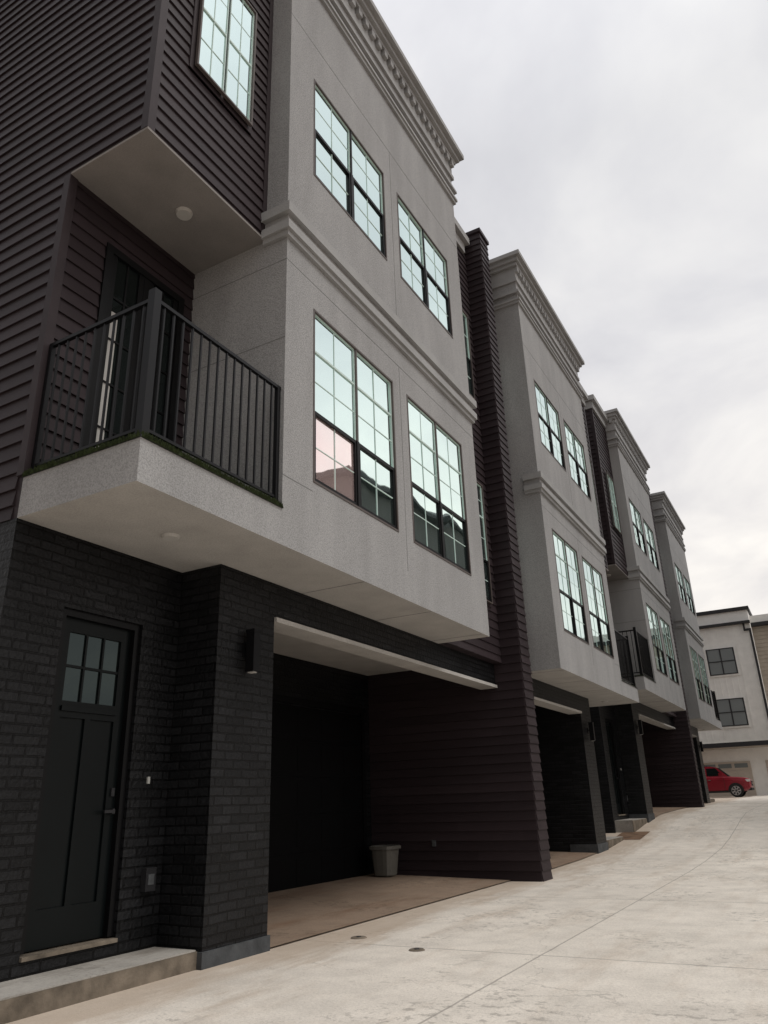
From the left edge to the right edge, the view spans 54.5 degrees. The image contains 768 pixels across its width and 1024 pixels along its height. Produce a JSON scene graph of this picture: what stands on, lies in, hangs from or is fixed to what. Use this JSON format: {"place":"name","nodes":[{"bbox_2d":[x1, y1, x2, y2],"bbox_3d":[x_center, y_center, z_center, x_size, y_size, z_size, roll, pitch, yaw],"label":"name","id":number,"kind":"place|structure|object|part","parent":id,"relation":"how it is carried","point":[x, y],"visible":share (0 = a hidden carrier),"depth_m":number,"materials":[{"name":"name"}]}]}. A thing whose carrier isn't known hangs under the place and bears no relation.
{"place":"outdoors","nodes":[
{"label":"outdoors","id":0,"kind":"place"},
{"bbox_2d":[6,795,767,1023],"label":"driveway","id":1,"kind":"structure","parent":0,"point":[664,920],"depth_m":7.40,"materials":[{"name":"concrete"}]},
{"bbox_2d":[350,936,366,938],"bbox_3d":[-0.297,5.008,8.792,0.200,0.018,0.200,-13,-24,27],"label":"drain cover","id":2,"kind":"object","parent":1,"relation":"on","point":[358,937],"visible":1,"depth_m":8.75,"materials":[{"name":"metal"}]},
{"bbox_2d":[408,948,424,951],"bbox_3d":[0.348,4.650,7.934,0.180,0.018,0.180,-13,-24,27],"label":"drain cover","id":3,"kind":"object","parent":1,"relation":"on","point":[416,949],"visible":1,"depth_m":7.90,"materials":[{"name":"metal"}]},
{"bbox_2d":[618,831,649,839],"bbox_3d":[7.631,9.987,23.038,0.850,0.150,1.650,-13,-24,27],"label":"dirt patch","id":4,"kind":"object","parent":1,"relation":"on","point":[632,835],"visible":0.75,"depth_m":23.08,"materials":[{"name":"brown soil"}]},
{"bbox_2d":[704,766,753,796],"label":"red suv","id":5,"kind":"object","parent":1,"relation":"on","point":[719,780],"visible":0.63,"depth_m":49.73,"materials":[{"name":"paint"}]},
{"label":"side windows","id":6,"kind":"part","parent":5,"relation":"part of","materials":[{"name":"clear glass"}]},
{"bbox_2d":[373,0,767,614],"label":"sky","id":7,"kind":"structure","parent":0,"point":[620,146],"materials":[{"name":"white"}]},
{"bbox_3d":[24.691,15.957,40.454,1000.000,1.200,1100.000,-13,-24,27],"label":"ground","id":8,"kind":"structure","parent":0,"visible":0},
{"bbox_2d":[0,0,552,1023],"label":"townhouse","id":9,"kind":"structure","parent":8,"relation":"on","point":[250,374],"depth_m":9.53,"materials":[{"name":"paint"}]},
{"bbox_2d":[24,617,130,951],"bbox_3d":[-3.046,2.608,7.466,0.120,3.010,0.910,-13,-24,27],"label":"front door","id":10,"kind":"structure","parent":9,"relation":"in","point":[69,888],"depth_m":7.35,"materials":[{"name":"paint"}]},
{"bbox_2d":[20,608,139,954],"bbox_3d":[-3.013,2.567,7.460,0.120,3.080,1.050,-13,-24,27],"label":"door frame","id":11,"kind":"structure","parent":9,"relation":"in","point":[109,915],"depth_m":7.63,"materials":[{"name":"black wood"}]},
{"bbox_2d":[82,242,184,446],"bbox_3d":[-3.023,-1.559,9.092,0.045,3.330,1.320,-13,-24,27],"label":"balcony door","id":12,"kind":"structure","parent":9,"relation":"in","point":[146,281],"depth_m":9.18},
{"bbox_2d":[242,628,260,673],"bbox_3d":[-1.575,1.656,8.861,0.175,0.512,0.120,-13,-24,27],"label":"wall lantern","id":13,"kind":"object","parent":9,"relation":"attached to","point":[251,649],"depth_m":8.82,"materials":[{"name":"metal"}]},
{"bbox_2d":[268,702,363,892],"bbox_3d":[-2.096,5.088,13.377,0.038,3.290,6.550,-13,-24,27],"label":"garage door","id":14,"kind":"structure","parent":9,"relation":"in","point":[296,760],"depth_m":14.56,"materials":[{"name":"paint"}]},
{"bbox_2d":[272,694,367,875],"bbox_3d":[-2.070,5.584,13.176,0.060,4.660,6.790,-13,-24,27],"label":"door frame","id":15,"kind":"structure","parent":9,"relation":"in","point":[278,698],"depth_m":15.81,"materials":[{"name":"black wood"}]},
{"bbox_2d":[316,417,353,500],"bbox_3d":[-0.648,-0.678,9.786,0.003,0.892,0.952,-13,-24,27],"label":"window glass","id":16,"kind":"structure","parent":9,"relation":"in","point":[325,474],"depth_m":9.79,"materials":[{"name":"white"}]},
{"bbox_2d":[199,0,488,598],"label":"window glass","id":17,"kind":"structure","parent":9,"relation":"in","point":[324,373],"depth_m":11.62,"materials":[{"name":"white"}]},
{"bbox_2d":[204,0,486,557],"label":"window frame","id":18,"kind":"structure","parent":9,"relation":"in","point":[225,76],"depth_m":11.24,"materials":[{"name":"black metal"}]},
{"bbox_2d":[369,845,400,876],"bbox_3d":[0.026,7.168,15.348,0.580,0.565,0.580,-13,-24,27],"label":"trash bin","id":19,"kind":"object","parent":9,"relation":"on","point":[385,860],"visible":1,"depth_m":15.17,"materials":[{"name":"plastic"}]},
{"bbox_2d":[354,349,440,500],"bbox_3d":[0.251,-1.272,11.767,0.052,1.502,2.701,-13,-24,27],"label":"window frame","id":20,"kind":"structure","parent":9,"relation":"in","point":[355,351],"depth_m":10.86,"materials":[{"name":"brown metal"}]},
{"bbox_2d":[315,129,491,601],"bbox_3d":[0.778,-2.317,13.653,0.591,6.814,7.783,-10,-23,21],"label":"window frame","id":21,"kind":"structure","parent":9,"relation":"in","point":[357,446],"depth_m":12.01,"materials":[{"name":"black metal"}]},
{"bbox_2d":[489,249,638,867],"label":"townhouse","id":22,"kind":"structure","parent":8,"relation":"on","point":[575,660],"depth_m":20.31,"materials":[{"name":"paint"}]},
{"bbox_2d":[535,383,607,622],"bbox_3d":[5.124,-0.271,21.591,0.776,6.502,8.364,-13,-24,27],"label":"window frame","id":23,"kind":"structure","parent":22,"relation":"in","point":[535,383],"depth_m":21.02,"materials":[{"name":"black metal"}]},
{"bbox_2d":[535,385,610,654],"bbox_3d":[5.292,0.139,21.313,0.705,7.450,8.349,-15,-25,30],"label":"window glass","id":24,"kind":"structure","parent":22,"relation":"in","point":[575,579],"depth_m":20.50,"materials":[{"name":"white"}]},
{"bbox_2d":[538,397,612,656],"bbox_3d":[4.852,0.132,20.248,0.675,6.814,6.274,-17,-26,34],"label":"window frame","id":25,"kind":"structure","parent":22,"relation":"in","point":[578,465],"depth_m":20.69,"materials":[{"name":"black metal"}]},
{"bbox_2d":[564,541,598,616],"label":"window frame","id":26,"kind":"structure","parent":22,"relation":"in","point":[564,541],"depth_m":19.32,"materials":[{"name":"brown metal"}]},
{"bbox_2d":[587,722,595,740],"bbox_3d":[5.878,6.236,21.182,0.175,0.512,0.120,-13,-24,27],"label":"wall lantern","id":27,"kind":"object","parent":22,"relation":"attached to","point":[590,730],"depth_m":21.14,"materials":[{"name":"metal"}]},
{"bbox_2d":[584,394,704,832],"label":"townhouse","id":28,"kind":"structure","parent":8,"relation":"on","point":[650,774],"depth_m":28.70,"materials":[{"name":"paint"}]},
{"bbox_2d":[605,721,621,813],"bbox_3d":[7.792,8.749,25.620,0.120,3.010,0.910,-13,-24,27],"label":"front door","id":29,"kind":"structure","parent":28,"relation":"in","point":[607,723],"depth_m":25.73,"materials":[{"name":"paint"}]},
{"bbox_2d":[605,719,623,813],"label":"door frame","id":30,"kind":"structure","parent":28,"relation":"in","point":[610,724],"depth_m":25.98,"materials":[{"name":"black wood"}]},
{"bbox_2d":[605,472,673,657],"bbox_3d":[11.008,2.713,31.267,0.684,6.502,9.896,-12,-24,24],"label":"window frame","id":31,"kind":"structure","parent":28,"relation":"in","point":[605,472],"depth_m":29.59,"materials":[{"name":"black metal"}]},
{"bbox_2d":[637,720,642,734],"bbox_3d":[9.263,7.797,27.016,0.175,0.512,0.120,-13,-24,27],"label":"wall lantern","id":32,"kind":"object","parent":28,"relation":"attached to","point":[639,724],"depth_m":26.97,"materials":[{"name":"metal"}]},
{"bbox_2d":[608,476,677,682],"bbox_3d":[11.020,3.167,31.090,0.661,7.450,9.867,-12,-24,24],"label":"window glass","id":33,"kind":"structure","parent":28,"relation":"in","point":[611,488],"depth_m":30.06,"materials":[{"name":"white"}]},
{"bbox_2d":[633,506,678,683],"bbox_3d":[11.617,3.824,31.807,0.591,6.814,7.783,-10,-23,21],"label":"window frame","id":34,"kind":"structure","parent":28,"relation":"in","point":[638,530],"depth_m":30.48,"materials":[{"name":"black metal"}]},
{"bbox_2d":[651,608,669,654],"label":"window frame","id":35,"kind":"structure","parent":28,"relation":"in","point":[651,608],"depth_m":29.03,"materials":[{"name":"brown metal"}]},
{"bbox_2d":[650,491,721,803],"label":"townhouse","id":36,"kind":"structure","parent":8,"relation":"on","point":[702,706],"depth_m":38.34,"materials":[{"name":"paint"}]},
{"bbox_2d":[676,566,707,684],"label":"window frame","id":37,"kind":"structure","parent":36,"relation":"in","point":[676,566],"depth_m":39.29,"materials":[{"name":"black metal"}]},
{"bbox_2d":[675,566,710,704],"bbox_3d":[16.126,6.276,39.458,0.707,7.450,8.349,-15,-25,30],"label":"window glass","id":38,"kind":"structure","parent":36,"relation":"in","point":[675,566],"depth_m":38.95,"materials":[{"name":"white"}]},
{"bbox_2d":[678,571,711,705],"bbox_3d":[15.686,6.270,38.395,0.675,6.814,6.274,-17,-26,34],"label":"window frame","id":39,"kind":"structure","parent":36,"relation":"in","point":[678,571],"depth_m":38.88,"materials":[{"name":"black metal"}]},
{"bbox_2d":[692,649,705,684],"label":"window frame","id":40,"kind":"structure","parent":36,"relation":"in","point":[692,649],"depth_m":37.47,"materials":[{"name":"brown metal"}]},
{"bbox_2d":[699,742,703,751],"bbox_3d":[16.712,12.373,39.328,0.175,0.512,0.120,-13,-24,27],"label":"wall lantern","id":41,"kind":"object","parent":36,"relation":"attached to","point":[701,746],"depth_m":39.28,"materials":[{"name":"metal"}]},
{"bbox_2d":[702,747,767,795],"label":"garage level","id":42,"kind":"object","parent":8,"relation":"on","point":[756,757],"visible":0.06,"depth_m":54.56,"materials":[{"name":"white paint"}]},
{"bbox_2d":[697,610,767,749],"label":"walls","id":43,"kind":"structure","parent":42,"relation":"on","point":[726,617],"depth_m":56.46,"materials":[{"name":"white paint"}]},
{"bbox_2d":[696,606,752,615],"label":"parapet cap","id":44,"kind":"object","parent":43,"relation":"on","point":[724,610],"visible":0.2,"depth_m":58.26,"materials":[{"name":"black metal"}]},
{"bbox_2d":[699,620,749,628],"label":"roof edge","id":45,"kind":"object","parent":43,"relation":"attached to","point":[723,624],"visible":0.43,"depth_m":57.76,"materials":[{"name":"black metal"}]},
{"bbox_2d":[742,623,767,717],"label":"downpipe","id":46,"kind":"object","parent":45,"relation":"attached to","point":[757,665],"visible":1,"depth_m":55.80,"materials":[{"name":"metal"}]},
{"bbox_2d":[705,647,748,726],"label":"window frame","id":47,"kind":"object","parent":43,"relation":"in","point":[742,698],"visible":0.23,"depth_m":56.58,"materials":[{"name":"black metal"}]},
{"bbox_2d":[707,648,746,725],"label":"window glass","id":48,"kind":"object","parent":47,"relation":"in","point":[739,718],"visible":0.27,"depth_m":56.41,"materials":[{"name":"glass"}]},
{"bbox_2d":[704,645,750,728],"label":"window trim","id":49,"kind":"structure","parent":43,"relation":"attached to","point":[738,673],"depth_m":56.58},
{"bbox_2d":[699,623,767,740],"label":"battens","id":50,"kind":"object","parent":43,"relation":"attached to","point":[738,682],"visible":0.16,"depth_m":56.30,"materials":[{"name":"white wood"}]},
{"bbox_2d":[703,745,767,749],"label":"canopy","id":51,"kind":"object","parent":43,"relation":"attached to","point":[736,747],"depth_m":54.38,"materials":[{"name":"beige"}]},
{"bbox_2d":[703,740,767,748],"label":"canopy edge","id":52,"kind":"object","parent":51,"relation":"attached to","point":[738,744],"depth_m":54.23,"materials":[{"name":"black metal"}]},
{"bbox_2d":[753,627,767,699],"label":"wing walls","id":53,"kind":"structure","parent":43,"relation":"attached to","point":[761,651],"depth_m":57.67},
{"bbox_2d":[749,614,767,622],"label":"wing roof","id":54,"kind":"structure","parent":53,"relation":"on","point":[758,618],"depth_m":58.12,"materials":[{"name":"white"}]},
{"bbox_2d":[750,621,767,626],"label":"wing roof","id":55,"kind":"structure","parent":53,"relation":"attached to","point":[761,623],"depth_m":57.88,"materials":[{"name":"black metal"}]},
{"bbox_2d":[752,625,767,701],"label":"wing boards","id":56,"kind":"object","parent":53,"relation":"attached to","point":[763,653],"visible":0.92,"depth_m":57.58,"materials":[{"name":"beige wood"}]},
{"bbox_2d":[704,760,767,796],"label":"garage door","id":57,"kind":"structure","parent":42,"relation":"in","point":[746,772],"depth_m":54.62,"materials":[{"name":"white metal"}]},
{"bbox_2d":[704,763,747,768],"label":"garage windows","id":58,"kind":"structure","parent":57,"relation":"in","point":[737,765],"depth_m":55.03,"materials":[{"name":"glass"}]}
]}

